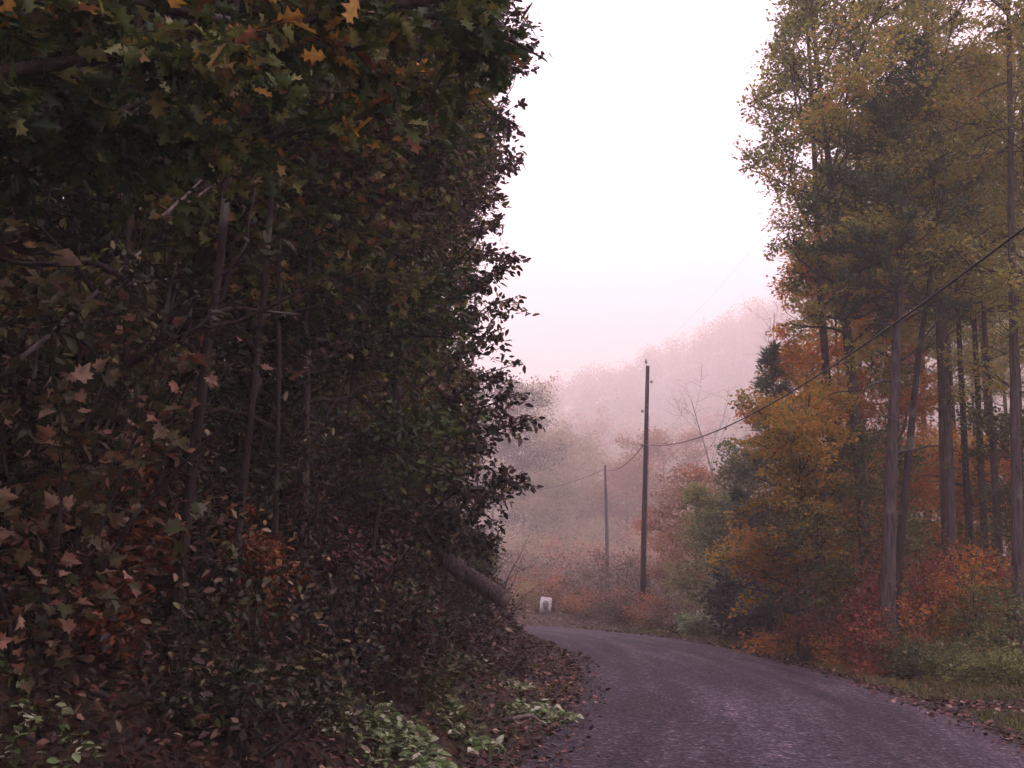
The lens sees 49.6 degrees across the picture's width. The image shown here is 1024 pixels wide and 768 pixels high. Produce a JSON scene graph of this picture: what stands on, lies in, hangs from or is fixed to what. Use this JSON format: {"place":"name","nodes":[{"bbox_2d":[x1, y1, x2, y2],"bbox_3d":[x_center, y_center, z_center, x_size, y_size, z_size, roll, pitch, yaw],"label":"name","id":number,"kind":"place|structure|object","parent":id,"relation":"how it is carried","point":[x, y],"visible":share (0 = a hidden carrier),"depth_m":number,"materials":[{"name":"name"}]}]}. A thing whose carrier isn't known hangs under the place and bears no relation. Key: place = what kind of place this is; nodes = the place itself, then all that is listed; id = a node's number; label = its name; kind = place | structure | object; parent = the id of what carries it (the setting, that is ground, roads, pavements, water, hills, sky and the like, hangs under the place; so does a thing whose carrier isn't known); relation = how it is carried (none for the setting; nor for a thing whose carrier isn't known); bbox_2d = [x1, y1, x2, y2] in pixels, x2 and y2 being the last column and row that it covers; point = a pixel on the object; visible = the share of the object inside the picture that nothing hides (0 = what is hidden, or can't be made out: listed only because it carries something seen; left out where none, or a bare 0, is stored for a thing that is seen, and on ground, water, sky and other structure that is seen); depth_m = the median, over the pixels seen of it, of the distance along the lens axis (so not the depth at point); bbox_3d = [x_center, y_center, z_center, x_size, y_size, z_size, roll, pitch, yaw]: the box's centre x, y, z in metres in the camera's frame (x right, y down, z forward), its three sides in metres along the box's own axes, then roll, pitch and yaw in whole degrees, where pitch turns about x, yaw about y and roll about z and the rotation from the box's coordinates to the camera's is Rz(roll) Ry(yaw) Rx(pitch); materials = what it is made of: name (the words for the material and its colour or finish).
{"place":"outdoors","nodes":[
{"label":"outdoors","id":0,"kind":"place"},
{"bbox_2d":[0,308,1023,767],"bbox_3d":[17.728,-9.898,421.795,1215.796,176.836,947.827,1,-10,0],"label":"ground","id":1,"kind":"structure","parent":0,"point":[10,696],"depth_m":8.48,"materials":[{"name":"brown soil"}]},
{"bbox_2d":[0,648,105,767],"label":"verge weed","id":2,"kind":"object","parent":1,"relation":"on","point":[76,756],"visible":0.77,"depth_m":6.16,"materials":[{"name":"green plant"}]},
{"bbox_2d":[23,532,173,669],"bbox_3d":[-2.761,1.427,7.382,1.046,0.938,1.094,8,-12,-31],"label":"bank shrub","id":3,"kind":"object","parent":1,"relation":"on","point":[100,628],"visible":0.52,"depth_m":7.28,"materials":[{"name":"brown plant"}]},
{"bbox_2d":[0,427,210,598],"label":"bank shrub","id":4,"kind":"object","parent":1,"relation":"on","point":[150,560],"visible":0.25,"depth_m":7.79,"materials":[{"name":"brown plant"}]},
{"bbox_2d":[29,316,216,579],"bbox_3d":[-3.122,0.542,8.755,1.548,2.248,1.885,1,-10,0],"label":"bank shrub","id":5,"kind":"object","parent":1,"relation":"on","point":[166,396],"visible":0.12,"depth_m":8.83,"materials":[{"name":"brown plant"}]},
{"bbox_2d":[0,10,246,315],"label":"forest tree","id":6,"kind":"object","parent":1,"relation":"on","point":[65,257],"visible":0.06,"depth_m":7.96,"materials":[{"name":"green plant"}]},
{"bbox_2d":[0,380,258,545],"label":"bank shrub","id":7,"kind":"object","parent":1,"relation":"on","point":[168,465],"visible":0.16,"depth_m":8.16,"materials":[{"name":"brown plant"}]},
{"bbox_2d":[12,134,289,544],"bbox_3d":[-3.037,-0.360,9.378,2.338,3.588,3.643,4,-11,-14],"label":"bank shrub","id":8,"kind":"object","parent":1,"relation":"on","point":[150,284],"visible":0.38,"depth_m":8.97,"materials":[{"name":"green plant"}]},
{"bbox_2d":[0,287,307,697],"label":"bank shrub","id":9,"kind":"object","parent":1,"relation":"on","point":[69,497],"visible":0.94,"depth_m":6.69,"materials":[{"name":"brown plant"}]},
{"bbox_2d":[0,13,307,621],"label":"slim sapling","id":10,"kind":"object","parent":1,"relation":"on","point":[139,357],"visible":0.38,"depth_m":8.07,"materials":[{"name":"brown plant"}]},
{"bbox_2d":[0,42,337,583],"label":"tree","id":11,"kind":"object","parent":1,"relation":"on","point":[49,295],"visible":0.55,"depth_m":7.64,"materials":[{"name":"brown plant"}]},
{"bbox_2d":[34,418,358,639],"bbox_3d":[-2.574,1.073,8.579,1.717,1.777,2.292,-6,-13,33],"label":"bank shrub","id":12,"kind":"object","parent":1,"relation":"on","point":[199,570],"visible":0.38,"depth_m":8.57,"materials":[{"name":"green plant"}]},
{"bbox_2d":[151,0,300,673],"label":"slim sapling","id":13,"kind":"object","parent":1,"relation":"on","point":[179,594],"visible":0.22,"depth_m":8.42,"materials":[{"name":"brown plant"}]},
{"bbox_2d":[158,483,310,646],"bbox_3d":[-2.320,1.521,9.356,1.262,1.406,1.429,1,-10,0],"label":"bank shrub","id":14,"kind":"object","parent":1,"relation":"on","point":[273,551],"visible":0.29,"depth_m":9.34,"materials":[{"name":"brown plant"}]},
{"bbox_2d":[129,627,360,745],"bbox_3d":[-2.037,2.125,7.813,1.270,0.850,1.953,-6,-13,34],"label":"bank brush","id":15,"kind":"object","parent":1,"relation":"on","point":[194,722],"visible":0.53,"depth_m":7.48,"materials":[{"name":"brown plant"}]},
{"bbox_2d":[143,384,346,572],"bbox_3d":[-2.514,0.983,10.608,1.926,1.852,2.569,1,-10,0],"label":"bank brush","id":16,"kind":"object","parent":1,"relation":"on","point":[280,482],"visible":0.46,"depth_m":10.49,"materials":[{"name":"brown plant"}]},
{"bbox_2d":[2,11,493,444],"bbox_3d":[-5.215,-6.306,13.937,10.227,15.148,9.598,1,-10,0],"label":"tree","id":17,"kind":"object","parent":1,"relation":"on","point":[415,216],"visible":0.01,"depth_m":12.51,"materials":[{"name":"green plant"}]},
{"bbox_2d":[0,70,501,443],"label":"bank maple","id":18,"kind":"object","parent":1,"relation":"on","point":[368,273],"visible":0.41,"depth_m":10.88,"materials":[{"name":"green plant"}]},
{"bbox_2d":[0,0,510,447],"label":"tree","id":19,"kind":"object","parent":1,"relation":"on","point":[99,246],"visible":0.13,"depth_m":12.37,"materials":[{"name":"green plant"}]},
{"bbox_2d":[2,0,526,534],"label":"tree","id":20,"kind":"object","parent":1,"relation":"on","point":[420,322],"visible":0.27,"depth_m":12.29,"materials":[{"name":"green plant"}]},
{"bbox_2d":[0,288,533,767],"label":"bank undergrowth","id":21,"kind":"object","parent":1,"relation":"on","point":[478,648],"visible":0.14,"depth_m":7.70,"materials":[{"name":"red plant"}]},
{"bbox_2d":[125,528,411,767],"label":"bank brush","id":22,"kind":"object","parent":1,"relation":"on","point":[235,690],"visible":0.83,"depth_m":7.54,"materials":[{"name":"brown plant"}]},
{"bbox_2d":[0,0,540,243],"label":"overhanging oak","id":23,"kind":"object","parent":1,"relation":"on","point":[224,61],"visible":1,"depth_m":5.87,"materials":[{"name":"green plant"}]},
{"bbox_2d":[2,0,544,527],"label":"tree","id":24,"kind":"object","parent":1,"relation":"on","point":[80,196],"visible":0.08,"depth_m":11.89,"materials":[{"name":"green plant"}]},
{"bbox_2d":[146,0,418,640],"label":"slim sapling","id":25,"kind":"object","parent":1,"relation":"on","point":[275,428],"visible":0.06,"depth_m":10.38,"materials":[{"name":"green plant"}]},
{"bbox_2d":[15,1,552,502],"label":"tree","id":26,"kind":"object","parent":1,"relation":"on","point":[203,257],"visible":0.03,"depth_m":11.26,"materials":[{"name":"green plant"}]},
{"bbox_2d":[133,235,448,545],"bbox_3d":[-2.266,0.123,11.510,3.164,3.392,3.082,1,-10,0],"label":"bank shrub","id":27,"kind":"object","parent":1,"relation":"on","point":[236,430],"visible":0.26,"depth_m":11.68,"materials":[{"name":"green plant"}]},
{"bbox_2d":[213,412,369,627],"bbox_3d":[-2.092,1.273,10.403,1.421,2.056,1.284,1,-10,0],"label":"bank brush","id":28,"kind":"object","parent":1,"relation":"on","point":[302,521],"visible":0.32,"depth_m":10.53,"materials":[{"name":"brown plant"}]},
{"bbox_2d":[208,428,393,555],"bbox_3d":[-2.693,1.283,12.904,2.587,1.626,1.406,-5,-12,32],"label":"bank shrub","id":29,"kind":"object","parent":1,"relation":"on","point":[337,488],"visible":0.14,"depth_m":12.80,"materials":[{"name":"green plant"}]},
{"bbox_2d":[165,0,441,619],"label":"slim sapling","id":30,"kind":"object","parent":1,"relation":"on","point":[306,397],"visible":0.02,"depth_m":11.48,"materials":[{"name":"brown plant"}]},
{"bbox_2d":[103,7,523,493],"bbox_3d":[-3.381,-6.154,17.352,7.496,17.725,10.082,1,-10,0],"label":"tree","id":31,"kind":"object","parent":1,"relation":"on","point":[504,165],"visible":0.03,"depth_m":17.01,"materials":[{"name":"green plant"}]},
{"bbox_2d":[239,553,396,731],"bbox_3d":[-1.608,2.117,9.195,1.312,1.458,1.340,-8,-14,42],"label":"bank brush","id":32,"kind":"object","parent":1,"relation":"on","point":[364,622],"visible":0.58,"depth_m":9.28,"materials":[{"name":"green plant"}]},
{"bbox_2d":[201,0,442,652],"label":"slim sapling","id":33,"kind":"object","parent":1,"relation":"on","point":[256,382],"visible":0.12,"depth_m":9.43,"materials":[{"name":"brown plant"}]},
{"bbox_2d":[125,1,527,479],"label":"tree","id":34,"kind":"object","parent":1,"relation":"on","point":[450,223],"visible":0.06,"depth_m":16.90,"materials":[{"name":"green plant"}]},
{"bbox_2d":[145,484,543,758],"bbox_3d":[-4.266,3.122,22.305,9.503,5.098,39.166,1,-10,0],"label":"bank greenery","id":35,"kind":"object","parent":1,"relation":"on","point":[459,746],"visible":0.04,"depth_m":12.12,"materials":[{"name":"green plant"}]},
{"bbox_2d":[245,461,451,686],"bbox_3d":[-1.427,1.807,10.207,2.001,2.034,1.901,-4,-12,29],"label":"bank brush","id":36,"kind":"object","parent":1,"relation":"on","point":[370,559],"visible":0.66,"depth_m":10.16,"materials":[{"name":"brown plant"}]},
{"bbox_2d":[299,676,441,767],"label":"verge weed","id":37,"kind":"object","parent":1,"relation":"on","point":[416,757],"visible":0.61,"depth_m":9.20,"materials":[{"name":"green plant"}]},
{"bbox_2d":[299,589,457,700],"bbox_3d":[-1.252,2.404,10.294,1.498,1.004,1.253,1,-10,0],"label":"bank brush","id":38,"kind":"object","parent":1,"relation":"on","point":[422,644],"visible":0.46,"depth_m":10.27,"materials":[{"name":"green plant"}]},
{"bbox_2d":[220,13,542,487],"bbox_3d":[-2.637,-3.939,21.659,6.418,14.895,8.482,1,-10,0],"label":"tree","id":39,"kind":"object","parent":1,"relation":"on","point":[500,128],"visible":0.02,"depth_m":21.23,"materials":[{"name":"green plant"}]},
{"bbox_2d":[309,537,485,699],"bbox_3d":[-1.132,2.285,10.852,1.811,1.573,2.031,1,-10,0],"label":"bank brush","id":40,"kind":"object","parent":1,"relation":"on","point":[449,669],"visible":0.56,"depth_m":10.62,"materials":[{"name":"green plant"}]},
{"bbox_2d":[316,406,479,577],"bbox_3d":[-1.843,1.565,15.439,2.820,2.771,2.314,1,-10,0],"label":"bank shrub","id":41,"kind":"object","parent":1,"relation":"on","point":[419,489],"visible":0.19,"depth_m":15.32,"materials":[{"name":"green plant"}]},
{"bbox_2d":[313,12,482,604],"bbox_3d":[-1.678,-2.296,13.108,2.862,10.639,3.437,3,-11,-8],"label":"slim sapling","id":42,"kind":"object","parent":1,"relation":"on","point":[351,402],"visible":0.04,"depth_m":12.91,"materials":[{"name":"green plant"}]},
{"bbox_2d":[362,703,463,767],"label":"verge weed","id":43,"kind":"object","parent":1,"relation":"on","point":[442,760],"visible":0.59,"depth_m":9.73,"materials":[{"name":"green plant"}]},
{"bbox_2d":[300,18,539,506],"bbox_3d":[-2.105,-3.755,25.362,5.404,16.713,6.907,-4,-12,25],"label":"tree","id":44,"kind":"object","parent":1,"relation":"on","point":[464,221],"visible":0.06,"depth_m":24.29,"materials":[{"name":"green plant"}]},
{"bbox_2d":[347,534,492,635],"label":"bank shrub","id":45,"kind":"object","parent":1,"relation":"on","point":[399,578],"visible":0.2,"depth_m":13.68,"materials":[{"name":"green plant"}]},
{"bbox_2d":[339,1,530,606],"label":"slim sapling","id":46,"kind":"object","parent":1,"relation":"on","point":[378,508],"visible":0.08,"depth_m":13.76,"materials":[{"name":"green plant"}]},
{"bbox_2d":[424,697,504,756],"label":"verge weed","id":47,"kind":"object","parent":1,"relation":"on","point":[476,746],"visible":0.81,"depth_m":10.82,"materials":[{"name":"green plant"}]},
{"bbox_2d":[428,553,510,607],"bbox_3d":[-1.144,3.158,19.312,2.705,1.385,0.539,-8,-14,41],"label":"fallen log","id":48,"kind":"object","parent":1,"relation":"on","point":[496,594],"visible":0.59,"depth_m":18.83,"materials":[{"name":"wood"}]},
{"bbox_2d":[402,21,539,493],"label":"slender cherry","id":49,"kind":"object","parent":1,"relation":"on","point":[507,127],"visible":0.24,"depth_m":20.68,"materials":[{"name":"green plant"}]},
{"bbox_2d":[400,195,544,573],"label":"lacy beech","id":50,"kind":"object","parent":1,"relation":"on","point":[501,482],"visible":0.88,"depth_m":15.28,"materials":[{"name":"green plant"}]},
{"bbox_2d":[0,466,1023,767],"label":"leaf litter","id":51,"kind":"object","parent":1,"relation":"on","point":[542,672],"visible":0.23,"depth_m":13.16,"materials":[{"name":"brown plant"}]},
{"bbox_2d":[5,616,1023,767],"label":"verge grass","id":52,"kind":"structure","parent":1,"relation":"on","point":[982,695],"depth_m":18.43,"materials":[{"name":"green plant"}]},
{"bbox_2d":[465,372,574,554],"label":"misty tree","id":53,"kind":"object","parent":1,"relation":"on","point":[516,460],"visible":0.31,"depth_m":156.92,"materials":[{"name":"green plant"}]},
{"bbox_2d":[464,371,606,559],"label":"misty tree","id":54,"kind":"object","parent":1,"relation":"on","point":[540,386],"visible":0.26,"depth_m":178.17,"materials":[{"name":"green plant"}]},
{"bbox_2d":[494,411,621,557],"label":"misty tree","id":55,"kind":"object","parent":1,"relation":"on","point":[551,438],"visible":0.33,"depth_m":171.81,"materials":[{"name":"green plant"}]},
{"bbox_2d":[497,463,622,568],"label":"misty tree","id":56,"kind":"object","parent":1,"relation":"on","point":[553,493],"visible":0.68,"depth_m":154.79,"materials":[{"name":"grey plant"}]},
{"bbox_2d":[552,546,639,601],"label":"misty brush","id":57,"kind":"object","parent":1,"relation":"on","point":[601,589],"visible":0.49,"depth_m":58.81,"materials":[{"name":"brown plant"}]},
{"bbox_2d":[578,452,670,558],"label":"misty tree","id":58,"kind":"object","parent":1,"relation":"on","point":[622,512],"visible":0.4,"depth_m":165.15,"materials":[{"name":"brown plant"}]},
{"bbox_2d":[639,359,652,623],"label":"utility pole","id":59,"kind":"object","parent":1,"relation":"on","point":[643,566],"visible":0.94,"depth_m":49.88,"materials":[{"name":"brown wood"}]},
{"bbox_2d":[598,423,719,556],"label":"misty tree","id":60,"kind":"object","parent":1,"relation":"on","point":[654,450],"visible":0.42,"depth_m":161.10,"materials":[{"name":"grey plant"}]},
{"bbox_2d":[626,457,726,604],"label":"misty tree","id":61,"kind":"object","parent":1,"relation":"on","point":[661,540],"visible":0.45,"depth_m":56.65,"materials":[{"name":"green plant"}]},
{"bbox_2d":[656,477,749,614],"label":"misty tree","id":62,"kind":"object","parent":1,"relation":"on","point":[695,496],"visible":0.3,"depth_m":49.26,"materials":[{"name":"green plant"}]},
{"bbox_2d":[440,256,1023,557],"bbox_3d":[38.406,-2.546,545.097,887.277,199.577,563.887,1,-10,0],"label":"hillside woods","id":63,"kind":"object","parent":1,"relation":"on","point":[586,396],"visible":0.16,"depth_m":551.51,"materials":[{"name":"grey plant"}]},
{"bbox_2d":[489,536,1006,630],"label":"undergrowth","id":64,"kind":"object","parent":1,"relation":"on","point":[543,564],"visible":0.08,"depth_m":77.12,"materials":[{"name":"brown plant"}]},
{"bbox_2d":[680,427,817,602],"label":"misty tree","id":65,"kind":"object","parent":1,"relation":"on","point":[728,471],"visible":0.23,"depth_m":45.59,"materials":[{"name":"green plant"}]},
{"bbox_2d":[695,535,812,641],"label":"rhododendron","id":66,"kind":"object","parent":1,"relation":"on","point":[716,603],"visible":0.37,"depth_m":36.77,"materials":[{"name":"green plant"}]},
{"bbox_2d":[724,573,828,645],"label":"rhododendron","id":67,"kind":"object","parent":1,"relation":"on","point":[760,617],"visible":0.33,"depth_m":33.92,"materials":[{"name":"green plant"}]},
{"bbox_2d":[714,340,858,651],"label":"young pine","id":68,"kind":"object","parent":1,"relation":"on","point":[770,359],"visible":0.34,"depth_m":30.79,"materials":[{"name":"green plant"}]},
{"bbox_2d":[703,370,870,657],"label":"tree","id":69,"kind":"object","parent":1,"relation":"on","point":[799,427],"visible":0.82,"depth_m":28.38,"materials":[{"name":"orange plant"}]},
{"bbox_2d":[702,469,919,656],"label":"tree","id":70,"kind":"object","parent":1,"relation":"on","point":[777,574],"visible":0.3,"depth_m":29.02,"materials":[{"name":"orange plant"}]},
{"bbox_2d":[739,409,953,624],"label":"tree","id":71,"kind":"object","parent":1,"relation":"on","point":[847,452],"visible":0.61,"depth_m":27.77,"materials":[{"name":"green plant"}]},
{"bbox_2d":[731,0,970,614],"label":"broadleaf tree","id":72,"kind":"object","parent":1,"relation":"on","point":[796,282],"visible":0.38,"depth_m":31.52,"materials":[{"name":"green plant"}]},
{"bbox_2d":[786,559,917,661],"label":"roadside shrub","id":73,"kind":"object","parent":1,"relation":"on","point":[811,627],"visible":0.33,"depth_m":26.78,"materials":[{"name":"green plant"}]},
{"bbox_2d":[733,215,973,524],"bbox_3d":[10.327,1.621,34.092,6.859,13.639,7.591,1,-10,0],"label":"maple tree","id":74,"kind":"object","parent":1,"relation":"on","point":[795,355],"visible":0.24,"depth_m":33.46,"materials":[{"name":"orange plant"}]},
{"bbox_2d":[733,0,1023,622],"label":"broadleaf tree","id":75,"kind":"object","parent":1,"relation":"on","point":[851,80],"visible":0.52,"depth_m":29.00,"materials":[{"name":"green plant"}]},
{"bbox_2d":[821,578,940,666],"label":"roadside shrub","id":76,"kind":"object","parent":1,"relation":"on","point":[862,592],"visible":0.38,"depth_m":24.57,"materials":[{"name":"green plant"}]},
{"bbox_2d":[746,0,1023,611],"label":"stout tree","id":77,"kind":"object","parent":1,"relation":"on","point":[947,499],"visible":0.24,"depth_m":29.58,"materials":[{"name":"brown plant"}]},
{"bbox_2d":[786,29,985,646],"bbox_3d":[8.825,-0.907,25.960,4.374,15.694,5.181,-5,-12,32],"label":"pine tree","id":78,"kind":"object","parent":1,"relation":"on","point":[858,234],"visible":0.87,"depth_m":25.80,"materials":[{"name":"green plant"}]},
{"bbox_2d":[774,138,998,584],"bbox_3d":[11.664,-0.187,34.105,6.382,17.066,7.560,-3,-11,22],"label":"slim tree","id":79,"kind":"object","parent":1,"relation":"on","point":[927,345],"visible":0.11,"depth_m":33.92,"materials":[{"name":"plant"}]},
{"bbox_2d":[840,606,940,678],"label":"roadside shrub","id":80,"kind":"object","parent":1,"relation":"on","point":[869,668],"visible":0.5,"depth_m":23.27,"materials":[{"name":"red plant"}]},
{"bbox_2d":[774,357,1010,592],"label":"understory tree","id":81,"kind":"object","parent":1,"relation":"on","point":[862,385],"visible":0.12,"depth_m":32.49,"materials":[{"name":"orange plant"}]},
{"bbox_2d":[837,517,977,643],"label":"roadside shrub","id":82,"kind":"object","parent":1,"relation":"on","point":[912,597],"visible":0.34,"depth_m":25.86,"materials":[{"name":"orange plant"}]},
{"bbox_2d":[829,0,1023,629],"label":"tall tree","id":83,"kind":"object","parent":1,"relation":"on","point":[1017,534],"visible":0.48,"depth_m":25.30,"materials":[{"name":"green plant"}]},
{"bbox_2d":[857,615,995,680],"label":"roadside shrub","id":84,"kind":"object","parent":1,"relation":"on","point":[906,660],"visible":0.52,"depth_m":22.28,"materials":[{"name":"green plant"}]},
{"bbox_2d":[847,409,1010,591],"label":"understory tree","id":85,"kind":"object","parent":1,"relation":"on","point":[931,451],"visible":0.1,"depth_m":35.15,"materials":[{"name":"orange plant"}]},
{"bbox_2d":[838,0,1023,595],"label":"slim tree","id":86,"kind":"object","parent":1,"relation":"on","point":[967,503],"visible":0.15,"depth_m":31.35,"materials":[{"name":"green plant"}]},
{"bbox_2d":[840,74,1023,643],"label":"leaning tree","id":87,"kind":"object","parent":1,"relation":"on","point":[902,525],"visible":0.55,"depth_m":26.09,"materials":[{"name":"green plant"}]},
{"bbox_2d":[845,3,1023,594],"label":"slim tree","id":88,"kind":"object","parent":1,"relation":"on","point":[998,542],"visible":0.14,"depth_m":30.16,"materials":[{"name":"plant"}]},
{"bbox_2d":[868,545,1010,655],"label":"roadside shrub","id":89,"kind":"object","parent":1,"relation":"on","point":[911,622],"visible":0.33,"depth_m":24.84,"materials":[{"name":"orange plant"}]},
{"bbox_2d":[873,2,1023,492],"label":"slim tree","id":90,"kind":"object","parent":1,"relation":"on","point":[988,297],"visible":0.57,"depth_m":28.99,"materials":[{"name":"green plant"}]},
{"bbox_2d":[884,63,1023,580],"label":"slim tree","id":91,"kind":"object","parent":1,"relation":"on","point":[978,390],"visible":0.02,"depth_m":34.20,"materials":[{"name":"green plant"}]},
{"bbox_2d":[885,0,1023,357],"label":"slim tree","id":92,"kind":"object","parent":1,"relation":"on","point":[999,274],"visible":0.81,"depth_m":25.55,"materials":[{"name":"green plant"}]},
{"bbox_2d":[901,560,1021,653],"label":"roadside shrub","id":93,"kind":"object","parent":1,"relation":"on","point":[982,596],"visible":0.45,"depth_m":23.86,"materials":[{"name":"green plant"}]},
{"bbox_2d":[902,633,1023,686],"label":"roadside shrub","id":94,"kind":"object","parent":1,"relation":"on","point":[935,663],"visible":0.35,"depth_m":21.07,"materials":[{"name":"green plant"}]},
{"bbox_2d":[906,378,1023,577],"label":"understory tree","id":95,"kind":"object","parent":1,"relation":"on","point":[1003,419],"visible":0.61,"depth_m":30.28,"materials":[{"name":"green plant"}]},
{"bbox_2d":[922,637,1023,686],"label":"roadside shrub","id":96,"kind":"object","parent":1,"relation":"on","point":[1004,669],"visible":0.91,"depth_m":19.48,"materials":[{"name":"green plant"}]},
{"bbox_2d":[930,565,1023,661],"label":"roadside shrub","id":97,"kind":"object","parent":1,"relation":"on","point":[1015,633],"visible":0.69,"depth_m":22.33,"materials":[{"name":"green plant"}]},
{"bbox_2d":[61,0,1023,416],"label":"sky","id":98,"kind":"structure","parent":0,"point":[631,208],"materials":[{"name":"white"}]},
{"bbox_2d":[518,625,1023,767],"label":"road","id":99,"kind":"structure","parent":0,"point":[696,712],"depth_m":14.12,"materials":[{"name":"grey asphalt"}]},
{"bbox_2d":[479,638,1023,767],"bbox_3d":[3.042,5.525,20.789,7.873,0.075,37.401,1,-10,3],"label":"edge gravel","id":100,"kind":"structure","parent":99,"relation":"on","point":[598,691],"depth_m":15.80,"materials":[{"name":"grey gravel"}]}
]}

